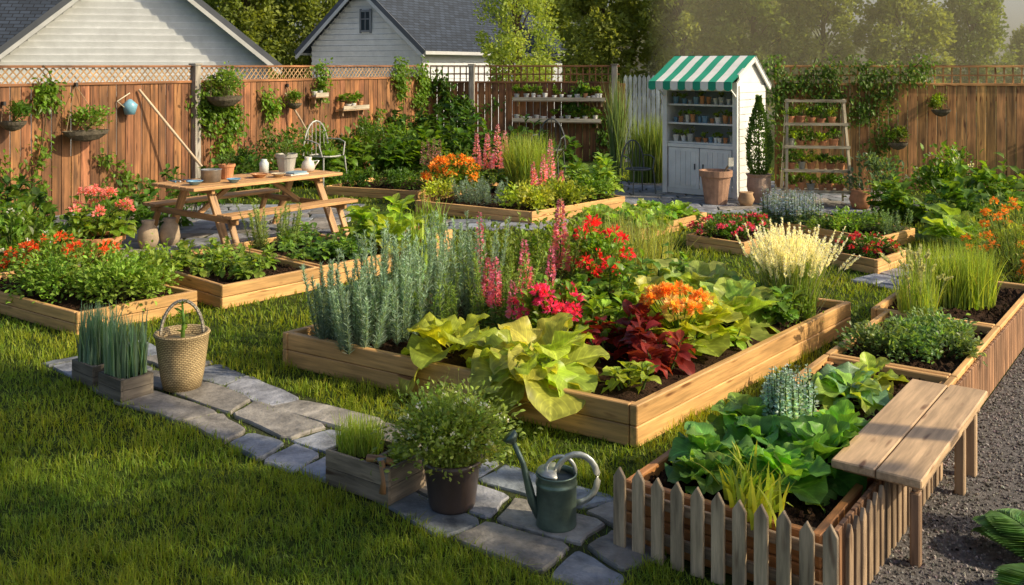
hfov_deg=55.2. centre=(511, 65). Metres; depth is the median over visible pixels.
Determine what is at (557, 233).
lupine flower
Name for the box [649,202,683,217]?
lettuce plant
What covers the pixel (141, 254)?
nasturtium plant
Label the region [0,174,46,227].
hydrangea plant
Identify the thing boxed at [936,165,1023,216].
hydrangea plant
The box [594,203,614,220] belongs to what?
lettuce plant
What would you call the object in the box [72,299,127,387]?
leek planter
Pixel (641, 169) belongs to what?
iron garden chair
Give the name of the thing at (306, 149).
hydrangea plant
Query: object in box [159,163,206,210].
hydrangea plant
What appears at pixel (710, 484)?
cabbage plant
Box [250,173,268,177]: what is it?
bowl
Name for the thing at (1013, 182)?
hydrangea plant
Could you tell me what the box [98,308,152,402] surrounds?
leek planter
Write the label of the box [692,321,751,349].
basil plant
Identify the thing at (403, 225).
chard plant
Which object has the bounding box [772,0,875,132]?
poplar tree
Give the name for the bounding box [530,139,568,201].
foxglove flower
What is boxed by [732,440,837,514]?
cabbage plant
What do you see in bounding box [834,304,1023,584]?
planter cladding
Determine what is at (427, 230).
rosemary plant
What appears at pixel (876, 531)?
picket fence
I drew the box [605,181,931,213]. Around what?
stone path
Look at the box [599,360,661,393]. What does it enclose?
basil plant
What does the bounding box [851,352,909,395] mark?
lettuce plant
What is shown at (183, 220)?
hydrangea plant
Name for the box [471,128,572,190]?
ornamental grass
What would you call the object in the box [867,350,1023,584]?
gravel path
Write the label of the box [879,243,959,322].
chive plant
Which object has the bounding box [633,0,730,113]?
poplar tree
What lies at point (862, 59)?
distant tree line
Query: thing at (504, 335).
hosta plant
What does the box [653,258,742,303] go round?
hosta plant
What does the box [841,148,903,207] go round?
garden shrub
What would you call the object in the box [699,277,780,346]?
hosta plant
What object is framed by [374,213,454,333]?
rosemary plant
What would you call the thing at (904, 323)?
oregano plant
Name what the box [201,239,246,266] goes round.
potato plant
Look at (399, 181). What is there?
thyme plant
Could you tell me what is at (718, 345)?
hosta plant
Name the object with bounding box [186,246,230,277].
potato plant
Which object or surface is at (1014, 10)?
sky
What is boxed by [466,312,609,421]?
hosta plant
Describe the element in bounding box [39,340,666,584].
stone path
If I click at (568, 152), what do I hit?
hydrangea plant
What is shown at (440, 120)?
hydrangea plant
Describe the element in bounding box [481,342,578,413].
hosta plant
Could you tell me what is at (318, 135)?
garden shrub
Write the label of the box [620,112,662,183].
bamboo grass
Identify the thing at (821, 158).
ladder plant stand
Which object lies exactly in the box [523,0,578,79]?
poplar tree
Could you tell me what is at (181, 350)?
wicker basket
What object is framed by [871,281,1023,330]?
raised garden bed
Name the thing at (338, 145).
garden shrub
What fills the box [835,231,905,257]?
begonia plant
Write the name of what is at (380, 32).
white house
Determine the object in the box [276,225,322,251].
bean plant
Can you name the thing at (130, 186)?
hydrangea plant
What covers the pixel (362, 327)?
rosemary plant
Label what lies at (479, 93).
wooden fence
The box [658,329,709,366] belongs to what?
basil plant
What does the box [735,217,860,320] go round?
fountain grass
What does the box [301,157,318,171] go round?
ceramic pitcher
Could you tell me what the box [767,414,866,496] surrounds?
cabbage plant
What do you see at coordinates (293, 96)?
hanging basket
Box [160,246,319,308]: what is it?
raised garden bed
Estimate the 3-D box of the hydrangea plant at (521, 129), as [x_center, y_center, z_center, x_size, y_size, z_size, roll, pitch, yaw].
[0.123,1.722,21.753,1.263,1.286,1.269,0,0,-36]
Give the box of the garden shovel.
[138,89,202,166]
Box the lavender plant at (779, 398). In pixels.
[759,363,818,418]
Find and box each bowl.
[187,180,202,184]
[226,178,240,182]
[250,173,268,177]
[271,172,285,176]
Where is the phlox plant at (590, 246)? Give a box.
[564,214,636,294]
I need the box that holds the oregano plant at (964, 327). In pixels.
[920,307,982,350]
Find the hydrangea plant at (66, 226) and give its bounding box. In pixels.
[33,192,119,251]
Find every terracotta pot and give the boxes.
[216,151,235,178]
[699,158,733,204]
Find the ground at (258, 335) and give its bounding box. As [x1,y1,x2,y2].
[0,75,1023,584]
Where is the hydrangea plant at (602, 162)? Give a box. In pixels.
[562,152,623,196]
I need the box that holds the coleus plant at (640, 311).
[581,299,665,363]
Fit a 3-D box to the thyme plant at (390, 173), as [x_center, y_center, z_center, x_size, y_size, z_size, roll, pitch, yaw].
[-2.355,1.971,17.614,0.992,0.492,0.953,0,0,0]
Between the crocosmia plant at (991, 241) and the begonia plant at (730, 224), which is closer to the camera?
the crocosmia plant at (991, 241)
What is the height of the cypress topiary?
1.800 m
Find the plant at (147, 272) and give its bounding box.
[63,243,179,310]
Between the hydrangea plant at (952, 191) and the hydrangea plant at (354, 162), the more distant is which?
the hydrangea plant at (354, 162)
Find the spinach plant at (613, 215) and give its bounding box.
[598,209,629,228]
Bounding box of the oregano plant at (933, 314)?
[901,304,969,334]
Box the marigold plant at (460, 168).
[420,141,494,195]
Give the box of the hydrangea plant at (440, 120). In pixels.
[421,90,474,154]
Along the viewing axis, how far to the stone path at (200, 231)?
13.90 m
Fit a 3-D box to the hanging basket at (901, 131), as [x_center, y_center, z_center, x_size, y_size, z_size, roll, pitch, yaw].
[6.973,1.261,17.762,0.471,0.547,0.446,0,0,8]
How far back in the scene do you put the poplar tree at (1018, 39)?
32.85 m
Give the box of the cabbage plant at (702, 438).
[665,421,753,478]
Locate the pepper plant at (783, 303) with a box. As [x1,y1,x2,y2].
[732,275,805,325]
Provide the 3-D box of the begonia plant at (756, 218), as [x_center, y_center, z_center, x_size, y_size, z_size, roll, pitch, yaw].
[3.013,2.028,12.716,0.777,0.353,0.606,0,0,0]
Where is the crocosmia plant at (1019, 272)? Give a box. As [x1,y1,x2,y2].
[997,242,1023,283]
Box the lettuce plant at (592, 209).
[573,205,611,227]
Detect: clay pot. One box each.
[738,191,754,205]
[849,188,871,208]
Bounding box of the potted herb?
[268,139,297,171]
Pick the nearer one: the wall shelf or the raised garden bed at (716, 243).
the raised garden bed at (716, 243)
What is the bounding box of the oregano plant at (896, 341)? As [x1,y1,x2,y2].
[863,321,940,362]
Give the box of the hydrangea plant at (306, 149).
[274,142,344,186]
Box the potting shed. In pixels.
[648,55,771,198]
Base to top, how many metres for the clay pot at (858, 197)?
0.300 m
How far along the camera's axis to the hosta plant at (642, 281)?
8.04 m
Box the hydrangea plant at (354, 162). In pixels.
[315,126,374,176]
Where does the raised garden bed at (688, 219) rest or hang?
on the ground at (258, 335)
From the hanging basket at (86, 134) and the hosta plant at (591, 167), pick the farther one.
the hosta plant at (591, 167)
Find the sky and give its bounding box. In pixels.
[260,0,1023,74]
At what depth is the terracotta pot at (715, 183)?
15.97 m
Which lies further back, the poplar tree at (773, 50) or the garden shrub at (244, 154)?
the poplar tree at (773, 50)
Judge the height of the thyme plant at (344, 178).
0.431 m
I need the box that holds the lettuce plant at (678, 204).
[669,200,702,216]
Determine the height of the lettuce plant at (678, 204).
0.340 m
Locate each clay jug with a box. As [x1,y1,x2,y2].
[137,219,158,248]
[159,217,179,245]
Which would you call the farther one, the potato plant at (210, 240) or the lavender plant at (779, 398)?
the potato plant at (210, 240)
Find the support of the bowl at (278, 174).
on the picnic table
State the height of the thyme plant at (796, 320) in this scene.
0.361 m
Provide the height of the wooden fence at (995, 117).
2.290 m
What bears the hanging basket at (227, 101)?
hanging from the wooden fence at (149, 145)
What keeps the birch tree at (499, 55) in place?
on the ground at (258, 335)
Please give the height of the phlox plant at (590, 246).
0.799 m
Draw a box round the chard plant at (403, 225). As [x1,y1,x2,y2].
[367,210,438,252]
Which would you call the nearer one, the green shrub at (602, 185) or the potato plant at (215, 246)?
the potato plant at (215, 246)
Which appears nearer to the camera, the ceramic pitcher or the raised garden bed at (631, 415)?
the raised garden bed at (631, 415)
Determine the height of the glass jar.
0.200 m
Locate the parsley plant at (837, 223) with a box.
[802,215,847,231]
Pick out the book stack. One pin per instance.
(294, 173)
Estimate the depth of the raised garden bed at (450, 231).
11.83 m
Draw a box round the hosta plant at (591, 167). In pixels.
[575,163,623,188]
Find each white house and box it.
[0,0,282,154]
[294,0,574,131]
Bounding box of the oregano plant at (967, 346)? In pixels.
[908,313,987,366]
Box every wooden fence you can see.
[0,63,429,215]
[430,64,624,161]
[773,65,1023,191]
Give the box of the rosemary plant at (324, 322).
[299,249,367,341]
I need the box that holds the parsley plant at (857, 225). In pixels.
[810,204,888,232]
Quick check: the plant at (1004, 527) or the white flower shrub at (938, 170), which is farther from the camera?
the white flower shrub at (938, 170)
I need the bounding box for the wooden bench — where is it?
[831,379,987,567]
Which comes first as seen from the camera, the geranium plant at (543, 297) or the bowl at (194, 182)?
the geranium plant at (543, 297)
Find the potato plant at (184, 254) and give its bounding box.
[155,239,204,267]
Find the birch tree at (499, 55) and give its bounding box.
[472,0,568,125]
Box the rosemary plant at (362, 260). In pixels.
[339,225,423,329]
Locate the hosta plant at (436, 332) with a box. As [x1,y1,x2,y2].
[398,312,497,396]
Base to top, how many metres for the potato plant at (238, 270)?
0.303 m
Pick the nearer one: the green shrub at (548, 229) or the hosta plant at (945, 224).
the green shrub at (548, 229)
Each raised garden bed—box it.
[0,265,196,335]
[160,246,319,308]
[231,232,403,287]
[283,267,850,447]
[326,177,452,199]
[404,226,452,257]
[415,183,624,223]
[568,204,706,239]
[626,422,875,584]
[686,226,781,255]
[765,213,914,247]
[793,354,956,420]
[825,241,905,273]
[825,311,999,381]
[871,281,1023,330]
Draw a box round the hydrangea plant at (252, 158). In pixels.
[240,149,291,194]
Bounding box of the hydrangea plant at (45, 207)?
[0,189,56,254]
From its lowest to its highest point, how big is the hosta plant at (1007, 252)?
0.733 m
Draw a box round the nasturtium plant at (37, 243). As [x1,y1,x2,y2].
[0,220,134,292]
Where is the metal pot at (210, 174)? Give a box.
[200,168,221,181]
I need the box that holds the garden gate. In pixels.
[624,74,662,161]
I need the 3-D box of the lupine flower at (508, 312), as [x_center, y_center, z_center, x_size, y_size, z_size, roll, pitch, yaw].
[0.035,1.655,8.173,0.797,0.871,1.651,0,0,24]
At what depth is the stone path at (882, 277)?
10.45 m
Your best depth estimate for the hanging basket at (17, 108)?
13.93 m
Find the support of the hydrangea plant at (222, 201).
on the ground at (258, 335)
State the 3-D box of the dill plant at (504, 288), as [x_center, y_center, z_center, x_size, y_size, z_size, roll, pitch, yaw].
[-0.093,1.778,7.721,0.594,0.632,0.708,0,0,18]
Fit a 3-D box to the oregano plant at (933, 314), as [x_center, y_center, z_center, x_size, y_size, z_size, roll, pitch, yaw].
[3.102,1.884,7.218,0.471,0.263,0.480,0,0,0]
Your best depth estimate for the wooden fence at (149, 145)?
16.52 m
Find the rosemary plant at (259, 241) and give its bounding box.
[236,198,303,251]
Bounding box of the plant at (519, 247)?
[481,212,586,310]
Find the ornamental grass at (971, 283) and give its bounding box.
[895,237,1013,310]
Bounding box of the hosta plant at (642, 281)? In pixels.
[607,274,698,324]
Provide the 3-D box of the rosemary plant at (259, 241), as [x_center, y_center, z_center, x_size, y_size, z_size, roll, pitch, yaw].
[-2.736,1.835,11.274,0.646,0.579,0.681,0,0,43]
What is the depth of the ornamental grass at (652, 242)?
9.31 m
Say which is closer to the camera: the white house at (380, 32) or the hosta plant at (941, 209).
the hosta plant at (941, 209)
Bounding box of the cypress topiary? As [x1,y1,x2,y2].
[744,94,773,202]
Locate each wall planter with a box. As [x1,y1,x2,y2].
[308,80,328,103]
[336,91,368,115]
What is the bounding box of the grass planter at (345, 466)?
[320,404,425,505]
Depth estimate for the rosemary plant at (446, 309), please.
7.53 m
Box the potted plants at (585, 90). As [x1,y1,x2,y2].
[574,84,605,106]
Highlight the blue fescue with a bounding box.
[450,176,507,205]
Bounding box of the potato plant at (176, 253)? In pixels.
[137,238,183,268]
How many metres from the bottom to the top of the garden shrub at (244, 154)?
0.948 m
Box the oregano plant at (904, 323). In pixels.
[880,306,933,341]
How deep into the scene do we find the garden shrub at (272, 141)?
18.23 m
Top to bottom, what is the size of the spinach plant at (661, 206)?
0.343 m
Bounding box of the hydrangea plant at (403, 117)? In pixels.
[387,94,436,155]
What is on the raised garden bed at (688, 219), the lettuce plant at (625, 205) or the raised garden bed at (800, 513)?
the lettuce plant at (625, 205)
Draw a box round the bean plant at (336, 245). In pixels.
[326,233,370,259]
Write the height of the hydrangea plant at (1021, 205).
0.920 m
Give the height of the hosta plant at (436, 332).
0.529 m
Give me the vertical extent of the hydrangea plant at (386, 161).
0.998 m
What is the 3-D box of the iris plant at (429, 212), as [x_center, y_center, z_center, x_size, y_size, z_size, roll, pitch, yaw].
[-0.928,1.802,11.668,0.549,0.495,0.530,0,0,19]
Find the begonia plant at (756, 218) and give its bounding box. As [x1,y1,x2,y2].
[719,208,770,233]
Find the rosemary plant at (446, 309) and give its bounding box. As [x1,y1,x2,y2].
[413,272,481,338]
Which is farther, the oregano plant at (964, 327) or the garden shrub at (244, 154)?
the garden shrub at (244, 154)
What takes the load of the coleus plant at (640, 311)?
on the raised garden bed at (631, 415)
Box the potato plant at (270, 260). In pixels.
[229,241,279,269]
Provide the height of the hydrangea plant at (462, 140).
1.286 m
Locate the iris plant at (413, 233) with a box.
[400,209,441,272]
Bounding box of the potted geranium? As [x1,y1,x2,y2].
[64,179,136,261]
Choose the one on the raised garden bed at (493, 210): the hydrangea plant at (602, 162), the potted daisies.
the hydrangea plant at (602, 162)
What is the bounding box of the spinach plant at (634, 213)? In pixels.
[625,210,653,220]
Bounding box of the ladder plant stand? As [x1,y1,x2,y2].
[779,99,852,206]
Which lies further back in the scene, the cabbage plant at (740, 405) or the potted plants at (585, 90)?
the potted plants at (585, 90)
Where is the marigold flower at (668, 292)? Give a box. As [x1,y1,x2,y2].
[638,279,714,337]
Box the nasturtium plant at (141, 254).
[105,233,183,292]
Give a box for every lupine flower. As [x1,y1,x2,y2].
[474,211,586,320]
[477,239,535,329]
[549,198,573,287]
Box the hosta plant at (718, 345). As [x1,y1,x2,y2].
[617,290,742,356]
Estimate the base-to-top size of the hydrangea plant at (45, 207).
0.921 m
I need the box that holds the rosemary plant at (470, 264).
[434,209,510,319]
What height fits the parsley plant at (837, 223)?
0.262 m
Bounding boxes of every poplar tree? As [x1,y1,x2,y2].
[204,0,294,78]
[264,0,338,78]
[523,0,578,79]
[554,0,656,109]
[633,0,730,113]
[640,0,721,82]
[698,0,811,105]
[724,0,801,111]
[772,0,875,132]
[858,0,958,133]
[929,0,1020,118]
[997,23,1023,82]
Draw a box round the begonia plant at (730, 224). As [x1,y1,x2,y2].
[686,211,756,239]
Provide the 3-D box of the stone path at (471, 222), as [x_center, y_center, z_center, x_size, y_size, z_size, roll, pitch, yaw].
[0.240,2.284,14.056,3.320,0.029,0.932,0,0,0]
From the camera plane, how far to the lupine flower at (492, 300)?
7.60 m
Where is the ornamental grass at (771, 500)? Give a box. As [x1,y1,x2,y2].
[685,442,793,529]
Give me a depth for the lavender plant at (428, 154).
19.16 m
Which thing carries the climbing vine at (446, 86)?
on the ground at (258, 335)
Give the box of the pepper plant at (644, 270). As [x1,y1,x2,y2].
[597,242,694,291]
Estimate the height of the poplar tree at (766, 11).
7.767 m
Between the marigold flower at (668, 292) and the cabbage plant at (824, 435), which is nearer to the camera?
the cabbage plant at (824, 435)
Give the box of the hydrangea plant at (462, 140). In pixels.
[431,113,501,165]
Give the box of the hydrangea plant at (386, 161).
[350,129,414,176]
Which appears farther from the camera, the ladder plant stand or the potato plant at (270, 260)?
the ladder plant stand
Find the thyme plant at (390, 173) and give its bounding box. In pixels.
[355,162,403,188]
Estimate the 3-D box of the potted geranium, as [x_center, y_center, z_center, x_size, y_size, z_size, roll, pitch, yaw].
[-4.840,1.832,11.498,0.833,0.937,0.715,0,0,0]
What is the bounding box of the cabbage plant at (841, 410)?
[795,399,871,456]
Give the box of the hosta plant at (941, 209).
[915,202,1002,242]
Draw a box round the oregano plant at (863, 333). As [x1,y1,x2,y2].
[834,313,906,355]
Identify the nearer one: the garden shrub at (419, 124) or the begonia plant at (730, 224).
the begonia plant at (730, 224)
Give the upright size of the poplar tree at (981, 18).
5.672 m
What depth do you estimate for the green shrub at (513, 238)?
8.79 m
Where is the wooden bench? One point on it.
(913, 433)
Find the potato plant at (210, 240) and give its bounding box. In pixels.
[172,236,233,261]
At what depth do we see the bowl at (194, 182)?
12.18 m
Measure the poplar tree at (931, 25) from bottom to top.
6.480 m
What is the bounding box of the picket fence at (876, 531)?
[613,462,942,584]
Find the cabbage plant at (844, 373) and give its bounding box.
[809,362,890,405]
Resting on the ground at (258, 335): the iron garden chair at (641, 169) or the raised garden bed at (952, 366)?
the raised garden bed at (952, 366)
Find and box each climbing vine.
[0,55,437,207]
[426,65,627,159]
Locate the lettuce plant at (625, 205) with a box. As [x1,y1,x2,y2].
[614,202,645,215]
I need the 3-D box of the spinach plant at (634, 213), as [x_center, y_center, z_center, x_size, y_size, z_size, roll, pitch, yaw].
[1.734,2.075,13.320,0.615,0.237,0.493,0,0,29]
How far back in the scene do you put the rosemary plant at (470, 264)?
8.08 m
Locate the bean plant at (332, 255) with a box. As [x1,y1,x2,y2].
[307,230,352,258]
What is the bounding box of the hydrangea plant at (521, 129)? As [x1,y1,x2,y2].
[492,114,548,160]
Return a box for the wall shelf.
[511,83,602,127]
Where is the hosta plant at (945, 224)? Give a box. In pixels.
[917,211,998,252]
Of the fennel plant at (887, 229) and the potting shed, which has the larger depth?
the potting shed
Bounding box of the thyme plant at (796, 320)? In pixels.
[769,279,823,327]
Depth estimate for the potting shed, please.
17.21 m
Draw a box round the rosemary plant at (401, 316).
[359,247,434,345]
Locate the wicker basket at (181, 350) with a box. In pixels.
[153,298,210,392]
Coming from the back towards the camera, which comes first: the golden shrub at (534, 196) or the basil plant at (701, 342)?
the golden shrub at (534, 196)
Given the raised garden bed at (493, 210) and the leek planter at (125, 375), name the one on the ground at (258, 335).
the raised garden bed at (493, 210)
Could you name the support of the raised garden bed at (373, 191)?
on the ground at (258, 335)
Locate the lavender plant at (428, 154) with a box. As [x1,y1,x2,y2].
[416,139,443,180]
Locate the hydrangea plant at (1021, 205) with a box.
[999,198,1023,227]
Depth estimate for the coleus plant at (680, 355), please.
6.67 m
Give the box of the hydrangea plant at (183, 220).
[129,188,194,229]
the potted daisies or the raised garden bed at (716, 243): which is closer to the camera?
the potted daisies
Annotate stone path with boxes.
[2,203,363,265]
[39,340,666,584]
[418,219,567,230]
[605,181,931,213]
[849,250,974,290]
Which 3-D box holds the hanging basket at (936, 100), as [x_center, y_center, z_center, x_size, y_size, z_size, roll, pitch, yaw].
[7.703,0.701,17.717,0.426,0.452,0.431,0,0,8]
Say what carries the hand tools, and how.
on the picnic table
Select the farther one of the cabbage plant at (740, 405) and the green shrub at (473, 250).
the green shrub at (473, 250)
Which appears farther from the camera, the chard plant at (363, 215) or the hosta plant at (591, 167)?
the hosta plant at (591, 167)
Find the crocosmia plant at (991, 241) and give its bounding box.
[944,189,1023,283]
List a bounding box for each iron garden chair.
[302,120,347,186]
[531,118,565,178]
[620,139,655,194]
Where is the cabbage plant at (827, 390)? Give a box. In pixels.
[797,362,892,419]
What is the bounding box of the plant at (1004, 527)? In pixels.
[971,508,1023,584]
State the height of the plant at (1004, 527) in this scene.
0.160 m
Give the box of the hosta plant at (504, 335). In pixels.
[469,329,551,402]
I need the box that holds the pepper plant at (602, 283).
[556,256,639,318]
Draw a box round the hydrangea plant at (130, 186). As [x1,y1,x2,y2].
[90,177,160,219]
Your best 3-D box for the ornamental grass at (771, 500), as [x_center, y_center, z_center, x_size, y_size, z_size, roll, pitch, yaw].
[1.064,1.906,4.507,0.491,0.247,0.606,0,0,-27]
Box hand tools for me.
[169,179,192,182]
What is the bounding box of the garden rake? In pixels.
[284,93,324,162]
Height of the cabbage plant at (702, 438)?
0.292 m
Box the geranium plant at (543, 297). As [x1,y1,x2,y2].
[510,273,586,327]
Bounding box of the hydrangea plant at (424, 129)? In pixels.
[394,120,451,174]
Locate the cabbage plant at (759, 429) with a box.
[711,414,791,465]
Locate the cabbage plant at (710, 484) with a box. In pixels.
[667,452,740,494]
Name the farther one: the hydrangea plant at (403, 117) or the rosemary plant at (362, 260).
the hydrangea plant at (403, 117)
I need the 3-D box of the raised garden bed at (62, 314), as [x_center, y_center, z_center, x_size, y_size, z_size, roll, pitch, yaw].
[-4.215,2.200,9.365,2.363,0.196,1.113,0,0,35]
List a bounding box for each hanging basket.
[0,99,34,130]
[62,83,114,141]
[200,61,247,107]
[284,84,303,108]
[885,120,910,149]
[924,92,950,116]
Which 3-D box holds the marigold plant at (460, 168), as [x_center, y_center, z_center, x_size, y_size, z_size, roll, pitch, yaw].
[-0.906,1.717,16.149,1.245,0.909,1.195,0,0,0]
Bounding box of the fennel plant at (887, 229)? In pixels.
[850,207,912,234]
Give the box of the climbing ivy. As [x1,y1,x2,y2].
[760,53,979,188]
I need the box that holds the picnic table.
[142,168,357,243]
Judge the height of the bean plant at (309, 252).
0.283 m
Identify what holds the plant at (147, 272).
on the raised garden bed at (62, 314)
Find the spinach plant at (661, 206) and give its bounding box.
[647,203,685,228]
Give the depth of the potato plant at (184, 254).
10.23 m
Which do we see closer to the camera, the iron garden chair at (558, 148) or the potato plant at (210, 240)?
the potato plant at (210, 240)
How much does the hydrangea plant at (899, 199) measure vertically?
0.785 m
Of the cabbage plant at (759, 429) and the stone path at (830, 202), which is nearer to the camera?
the cabbage plant at (759, 429)
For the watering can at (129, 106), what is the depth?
15.84 m
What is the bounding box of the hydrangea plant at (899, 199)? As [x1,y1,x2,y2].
[865,171,945,223]
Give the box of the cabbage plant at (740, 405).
[706,392,777,441]
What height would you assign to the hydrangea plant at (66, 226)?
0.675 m
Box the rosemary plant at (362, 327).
[328,269,393,354]
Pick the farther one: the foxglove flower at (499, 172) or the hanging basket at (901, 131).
the hanging basket at (901, 131)
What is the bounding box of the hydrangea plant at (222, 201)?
[198,156,252,204]
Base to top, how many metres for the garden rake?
1.765 m
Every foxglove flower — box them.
[472,124,508,190]
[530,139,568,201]
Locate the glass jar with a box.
[259,159,268,172]
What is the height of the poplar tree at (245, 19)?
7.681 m
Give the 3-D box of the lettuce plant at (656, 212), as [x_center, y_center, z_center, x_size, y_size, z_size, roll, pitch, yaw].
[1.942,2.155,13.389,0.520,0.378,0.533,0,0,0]
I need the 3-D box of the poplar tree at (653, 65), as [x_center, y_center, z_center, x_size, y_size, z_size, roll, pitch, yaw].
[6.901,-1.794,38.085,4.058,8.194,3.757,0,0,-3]
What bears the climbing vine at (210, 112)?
on the ground at (258, 335)
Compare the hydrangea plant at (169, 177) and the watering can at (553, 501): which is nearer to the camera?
the watering can at (553, 501)
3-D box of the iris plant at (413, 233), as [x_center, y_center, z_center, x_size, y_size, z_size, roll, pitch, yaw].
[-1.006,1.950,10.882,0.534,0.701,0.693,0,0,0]
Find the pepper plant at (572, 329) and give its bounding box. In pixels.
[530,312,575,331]
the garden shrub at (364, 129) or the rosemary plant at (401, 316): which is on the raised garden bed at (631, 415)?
the rosemary plant at (401, 316)
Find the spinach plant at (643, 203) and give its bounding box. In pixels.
[629,198,664,210]
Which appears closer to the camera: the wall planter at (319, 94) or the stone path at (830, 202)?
the stone path at (830, 202)
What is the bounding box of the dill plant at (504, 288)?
[463,249,539,329]
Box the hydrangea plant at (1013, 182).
[962,152,1023,208]
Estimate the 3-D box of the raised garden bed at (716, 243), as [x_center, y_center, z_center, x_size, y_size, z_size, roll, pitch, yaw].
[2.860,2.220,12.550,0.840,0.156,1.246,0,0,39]
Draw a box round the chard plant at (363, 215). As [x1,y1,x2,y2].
[341,193,416,252]
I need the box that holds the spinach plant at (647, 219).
[627,213,667,229]
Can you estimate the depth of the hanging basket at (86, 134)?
15.00 m
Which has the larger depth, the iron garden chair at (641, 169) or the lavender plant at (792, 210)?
the iron garden chair at (641, 169)
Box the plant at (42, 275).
[0,232,120,303]
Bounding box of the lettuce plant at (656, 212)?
[646,208,673,230]
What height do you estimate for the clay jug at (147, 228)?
0.360 m
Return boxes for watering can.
[117,92,137,114]
[503,429,600,532]
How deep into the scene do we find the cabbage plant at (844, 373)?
5.75 m
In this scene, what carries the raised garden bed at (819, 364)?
on the ground at (258, 335)
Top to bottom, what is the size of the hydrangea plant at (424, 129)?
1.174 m
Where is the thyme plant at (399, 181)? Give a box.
[388,161,438,189]
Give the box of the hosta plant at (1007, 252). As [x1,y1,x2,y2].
[974,221,1023,268]
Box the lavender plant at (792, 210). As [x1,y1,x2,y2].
[759,184,824,225]
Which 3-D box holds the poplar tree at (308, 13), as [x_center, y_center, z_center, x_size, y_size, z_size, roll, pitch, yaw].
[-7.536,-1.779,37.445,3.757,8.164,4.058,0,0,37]
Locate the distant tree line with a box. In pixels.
[220,0,1023,113]
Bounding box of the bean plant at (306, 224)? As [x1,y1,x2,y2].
[277,222,319,245]
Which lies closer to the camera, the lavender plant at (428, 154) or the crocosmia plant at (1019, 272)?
the crocosmia plant at (1019, 272)
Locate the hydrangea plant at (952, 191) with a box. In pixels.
[932,175,1017,225]
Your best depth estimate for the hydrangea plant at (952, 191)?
13.29 m
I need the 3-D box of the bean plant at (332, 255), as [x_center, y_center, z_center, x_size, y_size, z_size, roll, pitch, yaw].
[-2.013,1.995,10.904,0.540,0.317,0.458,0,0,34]
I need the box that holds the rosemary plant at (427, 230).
[422,210,486,309]
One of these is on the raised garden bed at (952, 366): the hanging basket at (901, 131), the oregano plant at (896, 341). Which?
the oregano plant at (896, 341)
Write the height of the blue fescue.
0.427 m
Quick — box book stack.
[285,170,308,175]
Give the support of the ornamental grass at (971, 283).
on the raised garden bed at (1007, 306)
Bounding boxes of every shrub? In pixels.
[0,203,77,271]
[210,141,261,190]
[255,122,307,184]
[297,115,345,167]
[331,133,372,167]
[351,115,386,171]
[371,116,414,158]
[406,114,439,157]
[418,171,458,199]
[448,215,550,296]
[448,238,516,267]
[492,180,562,210]
[500,204,618,289]
[520,175,597,205]
[565,168,622,201]
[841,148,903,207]
[902,140,983,202]
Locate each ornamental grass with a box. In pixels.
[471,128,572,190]
[571,201,716,276]
[591,74,644,175]
[685,442,793,529]
[895,237,1013,310]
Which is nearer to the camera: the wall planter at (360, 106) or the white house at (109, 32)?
the wall planter at (360, 106)
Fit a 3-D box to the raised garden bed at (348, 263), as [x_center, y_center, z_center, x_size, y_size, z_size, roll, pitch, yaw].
[-2.240,2.185,11.155,1.878,0.226,1.156,0,0,43]
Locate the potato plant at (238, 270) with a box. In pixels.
[222,251,266,280]
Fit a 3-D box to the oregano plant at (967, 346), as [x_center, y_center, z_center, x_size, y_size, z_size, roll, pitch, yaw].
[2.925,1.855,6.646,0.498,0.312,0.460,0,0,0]
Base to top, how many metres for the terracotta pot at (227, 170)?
0.368 m
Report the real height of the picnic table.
0.794 m
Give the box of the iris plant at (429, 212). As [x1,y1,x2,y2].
[411,195,452,235]
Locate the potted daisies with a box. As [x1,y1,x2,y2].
[341,368,542,514]
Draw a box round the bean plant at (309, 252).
[278,235,336,261]
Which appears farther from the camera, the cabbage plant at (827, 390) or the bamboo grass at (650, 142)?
the bamboo grass at (650, 142)
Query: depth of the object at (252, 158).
17.11 m
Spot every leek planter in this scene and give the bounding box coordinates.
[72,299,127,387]
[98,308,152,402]
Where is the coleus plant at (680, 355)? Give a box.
[627,329,696,377]
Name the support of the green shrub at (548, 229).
on the raised garden bed at (631, 415)
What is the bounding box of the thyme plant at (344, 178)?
[330,166,371,186]
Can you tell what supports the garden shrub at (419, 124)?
on the ground at (258, 335)
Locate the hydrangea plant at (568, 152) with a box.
[526,133,581,167]
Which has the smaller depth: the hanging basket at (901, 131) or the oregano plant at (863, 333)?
the oregano plant at (863, 333)

